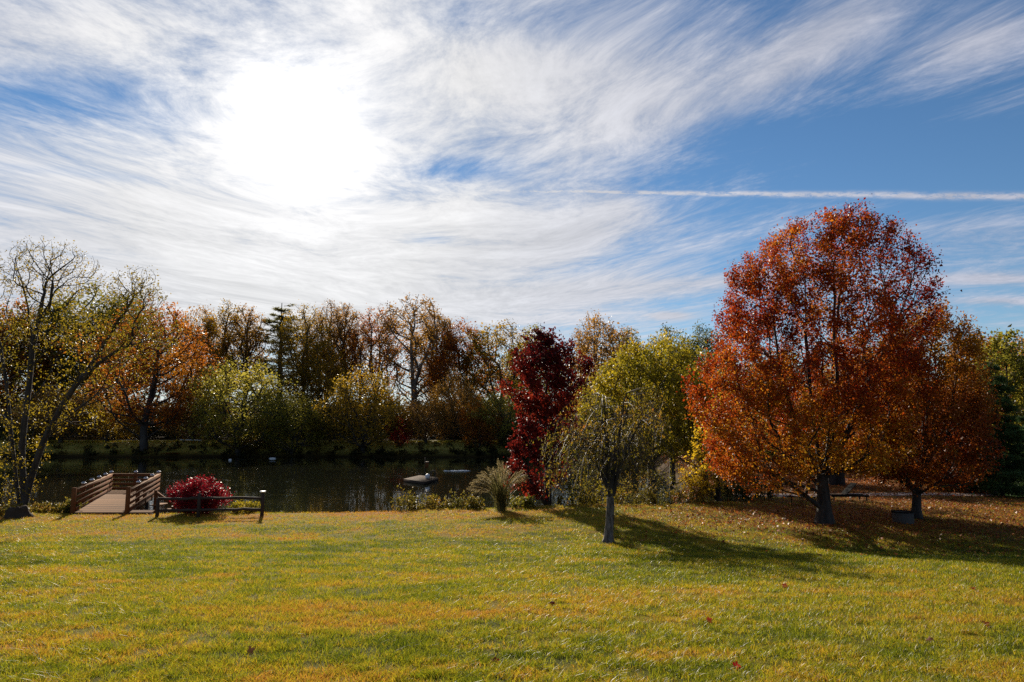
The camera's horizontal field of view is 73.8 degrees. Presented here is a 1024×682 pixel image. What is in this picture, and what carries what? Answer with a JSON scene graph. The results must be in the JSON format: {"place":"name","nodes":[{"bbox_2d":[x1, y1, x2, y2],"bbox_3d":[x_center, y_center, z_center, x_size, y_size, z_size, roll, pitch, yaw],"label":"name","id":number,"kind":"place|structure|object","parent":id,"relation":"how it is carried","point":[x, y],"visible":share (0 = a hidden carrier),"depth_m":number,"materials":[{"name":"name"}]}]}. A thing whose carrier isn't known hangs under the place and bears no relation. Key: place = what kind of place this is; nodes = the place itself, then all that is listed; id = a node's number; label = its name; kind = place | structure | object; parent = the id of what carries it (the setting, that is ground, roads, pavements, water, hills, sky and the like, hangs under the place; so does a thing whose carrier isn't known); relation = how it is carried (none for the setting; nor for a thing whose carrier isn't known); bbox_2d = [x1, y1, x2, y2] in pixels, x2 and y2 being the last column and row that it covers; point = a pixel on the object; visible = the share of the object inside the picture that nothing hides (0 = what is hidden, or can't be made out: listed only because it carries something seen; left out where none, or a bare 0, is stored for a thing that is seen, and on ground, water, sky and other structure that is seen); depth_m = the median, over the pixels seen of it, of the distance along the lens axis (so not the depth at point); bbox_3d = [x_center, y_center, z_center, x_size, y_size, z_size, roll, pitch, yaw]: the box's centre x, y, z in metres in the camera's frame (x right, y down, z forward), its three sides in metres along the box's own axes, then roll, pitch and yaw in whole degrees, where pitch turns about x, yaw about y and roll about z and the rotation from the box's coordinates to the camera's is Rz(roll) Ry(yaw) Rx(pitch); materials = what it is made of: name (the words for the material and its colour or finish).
{"place":"outdoors","nodes":[
{"label":"outdoors","id":0,"kind":"place"},
{"bbox_2d":[0,457,674,513],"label":"pond water","id":1,"kind":"structure","parent":0,"point":[322,484],"depth_m":64.94,"materials":[{"name":"black liquid"}]},
{"bbox_2d":[70,470,175,514],"bbox_3d":[-19.807,8.856,36.462,4.830,3.200,13.778,3,-8,-23],"label":"dock","id":2,"kind":"object","parent":1,"relation":"in","point":[134,499],"visible":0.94,"depth_m":34.34,"materials":[{"name":"brown wood"}]},
{"bbox_2d":[404,470,437,484],"bbox_3d":[-8.204,12.365,61.720,3.043,1.494,8.435,0,-7,0],"label":"rock","id":3,"kind":"object","parent":1,"relation":"on","point":[420,479],"visible":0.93,"depth_m":60.18,"materials":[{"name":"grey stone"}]},
{"bbox_2d":[424,457,428,473],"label":"nest box","id":4,"kind":"object","parent":1,"relation":"in","point":[426,464],"visible":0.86,"depth_m":70.82,"materials":[{"name":"brown wood"}]},
{"bbox_2d":[466,458,526,511],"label":"plume grass","id":5,"kind":"object","parent":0,"point":[501,503],"depth_m":29.89,"materials":[{"name":"beige plant"}]},
{"bbox_2d":[0,431,1023,681],"bbox_3d":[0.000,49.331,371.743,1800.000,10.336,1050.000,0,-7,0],"label":"ground","id":6,"kind":"structure","parent":0,"point":[460,525],"depth_m":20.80,"materials":[{"name":"green plant"}]},
{"bbox_2d":[0,500,36,515],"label":"shore shrub","id":7,"kind":"object","parent":6,"relation":"on","point":[2,510],"visible":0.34,"depth_m":29.92,"materials":[{"name":"green plant"}]},
{"bbox_2d":[3,505,35,518],"bbox_3d":[-21.191,7.393,29.159,1.265,0.743,1.280,-2,-8,15],"label":"rock","id":8,"kind":"object","parent":6,"relation":"on","point":[18,512],"visible":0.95,"depth_m":28.94,"materials":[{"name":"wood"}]},
{"bbox_2d":[0,425,59,444],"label":"bank shrub","id":9,"kind":"object","parent":6,"relation":"on","point":[16,436],"visible":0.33,"depth_m":118.37,"materials":[{"name":"green plant"}]},
{"bbox_2d":[0,296,68,436],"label":"maple tree","id":10,"kind":"object","parent":6,"relation":"on","point":[19,389],"visible":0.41,"depth_m":150.16,"materials":[{"name":"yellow plant"}]},
{"bbox_2d":[29,499,67,512],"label":"shore shrub","id":11,"kind":"object","parent":6,"relation":"on","point":[41,508],"visible":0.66,"depth_m":31.10,"materials":[{"name":"green plant"}]},
{"bbox_2d":[5,383,109,442],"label":"bush","id":12,"kind":"object","parent":6,"relation":"on","point":[76,399],"visible":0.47,"depth_m":118.88,"materials":[{"name":"green plant"}]},
{"bbox_2d":[0,296,116,421],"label":"oak tree","id":13,"kind":"object","parent":6,"relation":"on","point":[50,357],"visible":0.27,"depth_m":152.85,"materials":[{"name":"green plant"}]},
{"bbox_2d":[53,497,87,512],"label":"shore shrub","id":14,"kind":"object","parent":6,"relation":"on","point":[65,509],"visible":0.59,"depth_m":31.08,"materials":[{"name":"green plant"}]},
{"bbox_2d":[0,277,166,424],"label":"oak tree","id":15,"kind":"object","parent":6,"relation":"on","point":[84,302],"visible":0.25,"depth_m":160.68,"materials":[{"name":"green plant"}]},
{"bbox_2d":[0,235,190,508],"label":"shore tree","id":16,"kind":"object","parent":6,"relation":"on","point":[23,492],"visible":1,"depth_m":31.16,"materials":[{"name":"green plant"}]},
{"bbox_2d":[66,393,152,441],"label":"bank tree","id":17,"kind":"object","parent":6,"relation":"on","point":[105,428],"visible":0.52,"depth_m":120.44,"materials":[{"name":"green plant"}]},
{"bbox_2d":[66,290,178,421],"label":"oak tree","id":18,"kind":"object","parent":6,"relation":"on","point":[136,390],"visible":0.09,"depth_m":166.95,"materials":[{"name":"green plant"}]},
{"bbox_2d":[58,294,225,450],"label":"maple tree","id":19,"kind":"object","parent":6,"relation":"on","point":[147,408],"visible":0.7,"depth_m":117.41,"materials":[{"name":"orange plant"}]},
{"bbox_2d":[142,304,235,423],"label":"poplar tree","id":20,"kind":"object","parent":6,"relation":"on","point":[194,331],"visible":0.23,"depth_m":164.84,"materials":[{"name":"brown plant"}]},
{"bbox_2d":[158,389,225,441],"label":"bank tree","id":21,"kind":"object","parent":6,"relation":"on","point":[187,416],"visible":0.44,"depth_m":121.37,"materials":[{"name":"green plant"}]},
{"bbox_2d":[166,472,234,513],"bbox_3d":[-14.154,6.980,31.035,2.888,2.014,2.746,4,-8,-28],"label":"burning bush","id":22,"kind":"object","parent":6,"relation":"on","point":[194,487],"visible":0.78,"depth_m":30.65,"materials":[{"name":"red plant"}]},
{"bbox_2d":[155,491,265,516],"bbox_3d":[-13.085,7.175,29.622,4.766,1.319,0.280,0,-7,0],"label":"rail fence","id":23,"kind":"object","parent":6,"relation":"on","point":[199,498],"visible":0.97,"depth_m":29.59,"materials":[{"name":"brown wood"}]},
{"bbox_2d":[188,298,263,414],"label":"poplar tree","id":24,"kind":"object","parent":6,"relation":"on","point":[228,338],"visible":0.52,"depth_m":167.87,"materials":[{"name":"brown plant"}]},
{"bbox_2d":[178,355,300,455],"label":"willow tree","id":25,"kind":"object","parent":6,"relation":"on","point":[237,424],"visible":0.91,"depth_m":115.47,"materials":[{"name":"green plant"}]},
{"bbox_2d":[227,500,260,513],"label":"golden shrub","id":26,"kind":"object","parent":6,"relation":"on","point":[236,504],"visible":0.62,"depth_m":31.29,"materials":[{"name":"yellow plant"}]},
{"bbox_2d":[219,302,274,417],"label":"poplar tree","id":27,"kind":"object","parent":6,"relation":"on","point":[255,336],"visible":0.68,"depth_m":170.98,"materials":[{"name":"brown plant"}]},
{"bbox_2d":[217,435,277,449],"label":"bank shrub","id":28,"kind":"object","parent":6,"relation":"on","point":[250,439],"visible":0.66,"depth_m":116.69,"materials":[{"name":"green plant"}]},
{"bbox_2d":[247,645,254,654],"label":"fallen leaf","id":29,"kind":"object","parent":6,"relation":"on","point":[250,650],"visible":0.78,"depth_m":6.80,"materials":[{"name":"brown plant"}]},
{"bbox_2d":[226,303,321,421],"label":"pine tree","id":30,"kind":"object","parent":6,"relation":"on","point":[272,367],"visible":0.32,"depth_m":175.50,"materials":[{"name":"green plant"}]},
{"bbox_2d":[247,391,334,455],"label":"shrub","id":31,"kind":"object","parent":6,"relation":"on","point":[293,442],"visible":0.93,"depth_m":115.76,"materials":[{"name":"green plant"}]},
{"bbox_2d":[265,299,345,419],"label":"poplar tree","id":32,"kind":"object","parent":6,"relation":"on","point":[306,339],"visible":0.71,"depth_m":162.24,"materials":[{"name":"brown plant"}]},
{"bbox_2d":[282,333,352,423],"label":"oak tree","id":33,"kind":"object","parent":6,"relation":"on","point":[327,383],"visible":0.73,"depth_m":157.50,"materials":[{"name":"plant"}]},
{"bbox_2d":[293,298,354,403],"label":"poplar tree","id":34,"kind":"object","parent":6,"relation":"on","point":[320,315],"visible":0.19,"depth_m":174.32,"materials":[{"name":"brown plant"}]},
{"bbox_2d":[297,400,361,441],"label":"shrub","id":35,"kind":"object","parent":6,"relation":"on","point":[327,423],"visible":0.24,"depth_m":121.37,"materials":[{"name":"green plant"}]},
{"bbox_2d":[0,439,663,453],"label":"bank grass","id":36,"kind":"structure","parent":6,"relation":"on","point":[196,441],"depth_m":119.17,"materials":[{"name":"green plant"}]},
{"bbox_2d":[318,302,372,416],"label":"poplar tree","id":37,"kind":"object","parent":6,"relation":"on","point":[345,313],"visible":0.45,"depth_m":170.81,"materials":[{"name":"brown plant"}]},
{"bbox_2d":[338,319,377,413],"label":"bare tree","id":38,"kind":"object","parent":6,"relation":"on","point":[359,363],"visible":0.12,"depth_m":175.14,"materials":[{"name":"brown plant"}]},
{"bbox_2d":[305,362,414,453],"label":"tree","id":39,"kind":"object","parent":6,"relation":"on","point":[393,409],"visible":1,"depth_m":115.87,"materials":[{"name":"green plant"}]},
{"bbox_2d":[341,303,420,425],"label":"poplar tree","id":40,"kind":"object","parent":6,"relation":"on","point":[371,326],"visible":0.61,"depth_m":167.24,"materials":[{"name":"orange plant"}]},
{"bbox_2d":[0,400,767,458],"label":"undergrowth","id":41,"kind":"object","parent":6,"relation":"on","point":[162,433],"visible":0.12,"depth_m":117.80,"materials":[{"name":"green plant"}]},
{"bbox_2d":[385,415,418,444],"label":"red shrub","id":42,"kind":"object","parent":6,"relation":"on","point":[402,435],"visible":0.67,"depth_m":118.43,"materials":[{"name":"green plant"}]},
{"bbox_2d":[389,485,422,510],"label":"shore shrub","id":43,"kind":"object","parent":6,"relation":"on","point":[404,504],"visible":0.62,"depth_m":31.55,"materials":[{"name":"green plant"}]},
{"bbox_2d":[356,291,466,425],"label":"poplar tree","id":44,"kind":"object","parent":6,"relation":"on","point":[411,338],"visible":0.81,"depth_m":162.64,"materials":[{"name":"brown plant"}]},
{"bbox_2d":[410,493,440,510],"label":"shore shrub","id":45,"kind":"object","parent":6,"relation":"on","point":[419,506],"visible":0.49,"depth_m":31.61,"materials":[{"name":"green plant"}]},
{"bbox_2d":[397,395,456,442],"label":"bank tree","id":46,"kind":"object","parent":6,"relation":"on","point":[426,429],"visible":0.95,"depth_m":118.88,"materials":[{"name":"brown plant"}]},
{"bbox_2d":[402,307,457,424],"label":"poplar tree","id":47,"kind":"object","parent":6,"relation":"on","point":[423,329],"visible":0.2,"depth_m":170.38,"materials":[{"name":"brown plant"}]},
{"bbox_2d":[428,489,474,509],"bbox_3d":[-2.805,7.653,31.629,2.304,1.576,1.459,-1,-8,11],"label":"shore shrub","id":48,"kind":"object","parent":6,"relation":"on","point":[456,504],"visible":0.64,"depth_m":31.46,"materials":[{"name":"green plant"}]},
{"bbox_2d":[421,367,484,441],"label":"tree","id":49,"kind":"object","parent":6,"relation":"on","point":[459,396],"visible":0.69,"depth_m":123.31,"materials":[{"name":"brown plant"}]},
{"bbox_2d":[421,316,508,420],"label":"maple tree","id":50,"kind":"object","parent":6,"relation":"on","point":[450,346],"visible":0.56,"depth_m":160.34,"materials":[{"name":"orange plant"}]},
{"bbox_2d":[460,495,485,509],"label":"shore shrub","id":51,"kind":"object","parent":6,"relation":"on","point":[472,503],"visible":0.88,"depth_m":30.99,"materials":[{"name":"green plant"}]},
{"bbox_2d":[456,394,504,450],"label":"bank shrub","id":52,"kind":"object","parent":6,"relation":"on","point":[481,424],"visible":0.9,"depth_m":117.73,"materials":[{"name":"orange plant"}]},
{"bbox_2d":[465,390,534,444],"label":"bank tree","id":53,"kind":"object","parent":6,"relation":"on","point":[509,415],"visible":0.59,"depth_m":117.92,"materials":[{"name":"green plant"}]},
{"bbox_2d":[451,318,566,419],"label":"oak tree","id":54,"kind":"object","parent":6,"relation":"on","point":[501,342],"visible":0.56,"depth_m":157.36,"materials":[{"name":"brown plant"}]},
{"bbox_2d":[0,365,1023,493],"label":"woodland","id":55,"kind":"object","parent":6,"relation":"on","point":[15,414],"visible":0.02,"depth_m":176.67,"materials":[{"name":"green plant"}]},
{"bbox_2d":[497,419,532,451],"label":"bank shrub","id":56,"kind":"object","parent":6,"relation":"on","point":[510,434],"visible":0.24,"depth_m":117.47,"materials":[{"name":"green plant"}]},
{"bbox_2d":[510,493,536,508],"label":"shore shrub","id":57,"kind":"object","parent":6,"relation":"on","point":[523,501],"visible":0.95,"depth_m":30.80,"materials":[{"name":"green plant"}]},
{"bbox_2d":[492,322,554,414],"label":"oak tree","id":58,"kind":"object","parent":6,"relation":"on","point":[537,327],"visible":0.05,"depth_m":172.31,"materials":[{"name":"brown plant"}]},
{"bbox_2d":[491,322,597,505],"bbox_3d":[1.615,3.672,33.720,5.308,9.228,4.890,0,-7,0],"label":"crimson tree","id":59,"kind":"object","parent":6,"relation":"on","point":[547,354],"visible":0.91,"depth_m":33.21,"materials":[{"name":"red plant"}]},
{"bbox_2d":[544,473,601,505],"bbox_3d":[3.024,7.163,31.995,2.637,2.486,2.161,1,-8,-11],"label":"shore shrub","id":60,"kind":"object","parent":6,"relation":"on","point":[580,501],"visible":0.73,"depth_m":31.87,"materials":[{"name":"green plant"}]},
{"bbox_2d":[568,308,614,401],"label":"bare tree","id":61,"kind":"object","parent":6,"relation":"on","point":[595,338],"visible":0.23,"depth_m":154.20,"materials":[{"name":"brown plant"}]},
{"bbox_2d":[566,355,627,465],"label":"bare tree","id":62,"kind":"object","parent":6,"relation":"on","point":[578,375],"visible":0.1,"depth_m":87.39,"materials":[{"name":"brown plant"}]},
{"bbox_2d":[563,469,632,504],"bbox_3d":[3.973,7.243,32.512,3.680,2.865,2.698,0,-7,0],"label":"shore shrub","id":63,"kind":"object","parent":6,"relation":"on","point":[604,492],"visible":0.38,"depth_m":32.12,"materials":[{"name":"green plant"}]},
{"bbox_2d":[526,387,685,542],"bbox_3d":[2.996,4.059,22.138,5.281,5.074,5.738,0,-7,0],"label":"weeping cherry","id":64,"kind":"object","parent":6,"relation":"on","point":[608,472],"visible":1,"depth_m":21.76,"materials":[{"name":"green plant"}]},
{"bbox_2d":[561,310,650,454],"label":"oak tree","id":65,"kind":"object","parent":6,"relation":"on","point":[606,349],"visible":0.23,"depth_m":110.51,"materials":[{"name":"brown plant"}]},
{"bbox_2d":[606,325,664,453],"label":"oak tree","id":66,"kind":"object","parent":6,"relation":"on","point":[636,339],"visible":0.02,"depth_m":118.73,"materials":[{"name":"green plant"}]},
{"bbox_2d":[614,468,664,504],"bbox_3d":[5.627,7.309,32.344,3.248,2.921,2.604,-2,-8,17],"label":"shore shrub","id":67,"kind":"object","parent":6,"relation":"on","point":[647,494],"visible":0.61,"depth_m":32.30,"materials":[{"name":"green plant"}]},
{"bbox_2d":[572,328,743,498],"bbox_3d":[9.479,4.698,45.167,11.616,11.302,10.546,0,-7,0],"label":"willow tree","id":68,"kind":"object","parent":6,"relation":"on","point":[657,376],"visible":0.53,"depth_m":43.66,"materials":[{"name":"green plant"}]},
{"bbox_2d":[629,458,707,504],"bbox_3d":[7.523,7.310,33.036,4.396,3.297,2.421,0,-7,0],"label":"shore shrub","id":69,"kind":"object","parent":6,"relation":"on","point":[667,498],"visible":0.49,"depth_m":32.80,"materials":[{"name":"green plant"}]},
{"bbox_2d":[618,335,724,485],"bbox_3d":[13.696,5.797,57.875,9.948,12.950,8.399,0,-7,0],"label":"shade tree","id":70,"kind":"object","parent":6,"relation":"on","point":[672,471],"visible":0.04,"depth_m":56.95,"materials":[{"name":"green plant"}]},
{"bbox_2d":[644,322,718,389],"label":"oak tree","id":71,"kind":"object","parent":6,"relation":"on","point":[669,330],"visible":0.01,"depth_m":159.93,"materials":[{"name":"green plant"}]},
{"bbox_2d":[648,363,732,489],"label":"alder tree","id":72,"kind":"object","parent":6,"relation":"on","point":[680,435],"visible":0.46,"depth_m":39.14,"materials":[{"name":"green plant"}]},
{"bbox_2d":[675,465,731,503],"bbox_3d":[9.132,6.989,32.416,2.399,2.140,2.586,6,-10,-39],"label":"shore shrub","id":73,"kind":"object","parent":6,"relation":"on","point":[700,491],"visible":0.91,"depth_m":32.42,"materials":[{"name":"yellow plant"}]},
{"bbox_2d":[678,392,735,501],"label":"sapling tree","id":74,"kind":"object","parent":6,"relation":"on","point":[717,496],"visible":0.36,"depth_m":32.83,"materials":[{"name":"yellow plant"}]},
{"bbox_2d":[680,319,740,379],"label":"oak tree","id":75,"kind":"object","parent":6,"relation":"on","point":[699,340],"visible":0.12,"depth_m":150.40,"materials":[{"name":"green plant"}]},
{"bbox_2d":[719,474,751,500],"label":"shore shrub","id":76,"kind":"object","parent":6,"relation":"on","point":[738,491],"visible":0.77,"depth_m":33.61,"materials":[{"name":"green plant"}]},
{"bbox_2d":[680,402,792,466],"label":"shade tree","id":77,"kind":"object","parent":6,"relation":"on","point":[764,433],"visible":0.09,"depth_m":59.48,"materials":[{"name":"orange plant"}]},
{"bbox_2d":[732,661,740,670],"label":"fallen leaf","id":78,"kind":"object","parent":6,"relation":"on","point":[737,664],"visible":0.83,"depth_m":6.22,"materials":[{"name":"red plant"}]},
{"bbox_2d":[727,464,788,500],"bbox_3d":[12.006,7.122,34.341,2.728,1.941,3.336,5,-9,-36],"label":"shore shrub","id":79,"kind":"object","parent":6,"relation":"on","point":[762,494],"visible":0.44,"depth_m":34.02,"materials":[{"name":"brown plant"}]},
{"bbox_2d":[729,350,824,402],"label":"oak tree","id":80,"kind":"object","parent":6,"relation":"on","point":[777,375],"visible":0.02,"depth_m":94.47,"materials":[{"name":"orange plant"}]},
{"bbox_2d":[781,485,800,504],"bbox_3d":[12.808,7.105,31.406,0.573,0.946,0.696,3,-8,-23],"label":"chair","id":81,"kind":"object","parent":6,"relation":"on","point":[789,495],"visible":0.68,"depth_m":31.50,"materials":[{"name":"paint"}]},
{"bbox_2d":[741,398,846,462],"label":"shade tree","id":82,"kind":"object","parent":6,"relation":"on","point":[791,434],"depth_m":62.95,"materials":[{"name":"brown plant"}]},
{"bbox_2d":[581,450,1023,556],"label":"fallen leaves","id":83,"kind":"object","parent":6,"relation":"on","point":[850,479],"visible":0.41,"depth_m":28.82,"materials":[{"name":"brown plant"}]},
{"bbox_2d":[676,197,961,524],"bbox_3d":[11.561,0.675,26.750,9.966,13.216,9.319,6,-9,-37],"label":"maple tree","id":84,"kind":"object","parent":6,"relation":"on","point":[761,386],"visible":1,"depth_m":25.08,"materials":[{"name":"orange plant"}]},
{"bbox_2d":[830,482,868,500],"bbox_3d":[16.599,7.487,33.817,1.850,0.919,0.742,0,-7,0],"label":"park bench","id":85,"kind":"object","parent":6,"relation":"on","point":[848,488],"visible":0.84,"depth_m":33.56,"materials":[{"name":"paint"}]},
{"bbox_2d":[789,347,931,484],"bbox_3d":[22.606,4.828,43.867,9.223,9.909,9.349,0,-7,0],"label":"maple tree","id":86,"kind":"object","parent":6,"relation":"on","point":[839,479],"visible":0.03,"depth_m":43.07,"materials":[{"name":"orange plant"}]},
{"bbox_2d":[820,346,913,386],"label":"oak tree","id":87,"kind":"object","parent":6,"relation":"on","point":[838,360],"depth_m":98.24,"materials":[{"name":"orange plant"}]},
{"bbox_2d":[891,510,913,523],"bbox_3d":[14.973,6.750,26.148,0.794,0.454,0.794,0,-7,0],"label":"metal tub","id":88,"kind":"object","parent":6,"relation":"on","point":[903,516],"visible":0.99,"depth_m":25.87,"materials":[{"name":"paint"}]},
{"bbox_2d":[847,296,1010,518],"bbox_3d":[16.463,2.792,27.861,6.003,9.273,6.492,0,-7,0],"label":"maple tree","id":89,"kind":"object","parent":6,"relation":"on","point":[968,410],"visible":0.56,"depth_m":26.31,"materials":[{"name":"orange plant"}]},
{"bbox_2d":[915,358,1007,493],"bbox_3d":[25.806,5.227,39.482,4.701,8.932,4.760,0,-7,0],"label":"dogwood tree","id":90,"kind":"object","parent":6,"relation":"on","point":[975,490],"visible":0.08,"depth_m":38.74,"materials":[{"name":"green plant"}]},
{"bbox_2d":[932,329,1023,409],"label":"oak tree","id":91,"kind":"object","parent":6,"relation":"on","point":[990,336],"visible":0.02,"depth_m":109.10,"materials":[{"name":"green plant"}]},
{"bbox_2d":[944,361,1023,496],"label":"pine tree","id":92,"kind":"object","parent":6,"relation":"on","point":[1011,435],"visible":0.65,"depth_m":36.45,"materials":[{"name":"green plant"}]},
{"bbox_2d":[949,331,1023,401],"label":"oak tree","id":93,"kind":"object","parent":6,"relation":"on","point":[1020,338],"visible":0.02,"depth_m":117.53,"materials":[{"name":"green plant"}]},
{"bbox_2d":[961,324,1023,430],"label":"ash tree","id":94,"kind":"object","parent":6,"relation":"on","point":[1017,379],"visible":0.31,"depth_m":59.45,"materials":[{"name":"green plant"}]},
{"bbox_2d":[970,421,1023,494],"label":"shade tree","id":95,"kind":"object","parent":6,"relation":"on","point":[997,473],"depth_m":54.22,"materials":[{"name":"green plant"}]},
{"bbox_2d":[1003,407,1023,497],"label":"pine tree","id":96,"kind":"object","parent":6,"relation":"on","point":[1019,419],"visible":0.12,"depth_m":45.13,"materials":[{"name":"green plant"}]},
{"bbox_2d":[0,0,1023,425],"label":"sky","id":97,"kind":"structure","parent":0,"point":[529,162],"materials":[{"name":"blue"}]},
{"bbox_2d":[734,493,1014,497],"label":"path","id":98,"kind":"structure","parent":0,"point":[781,495],"depth_m":36.77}
]}

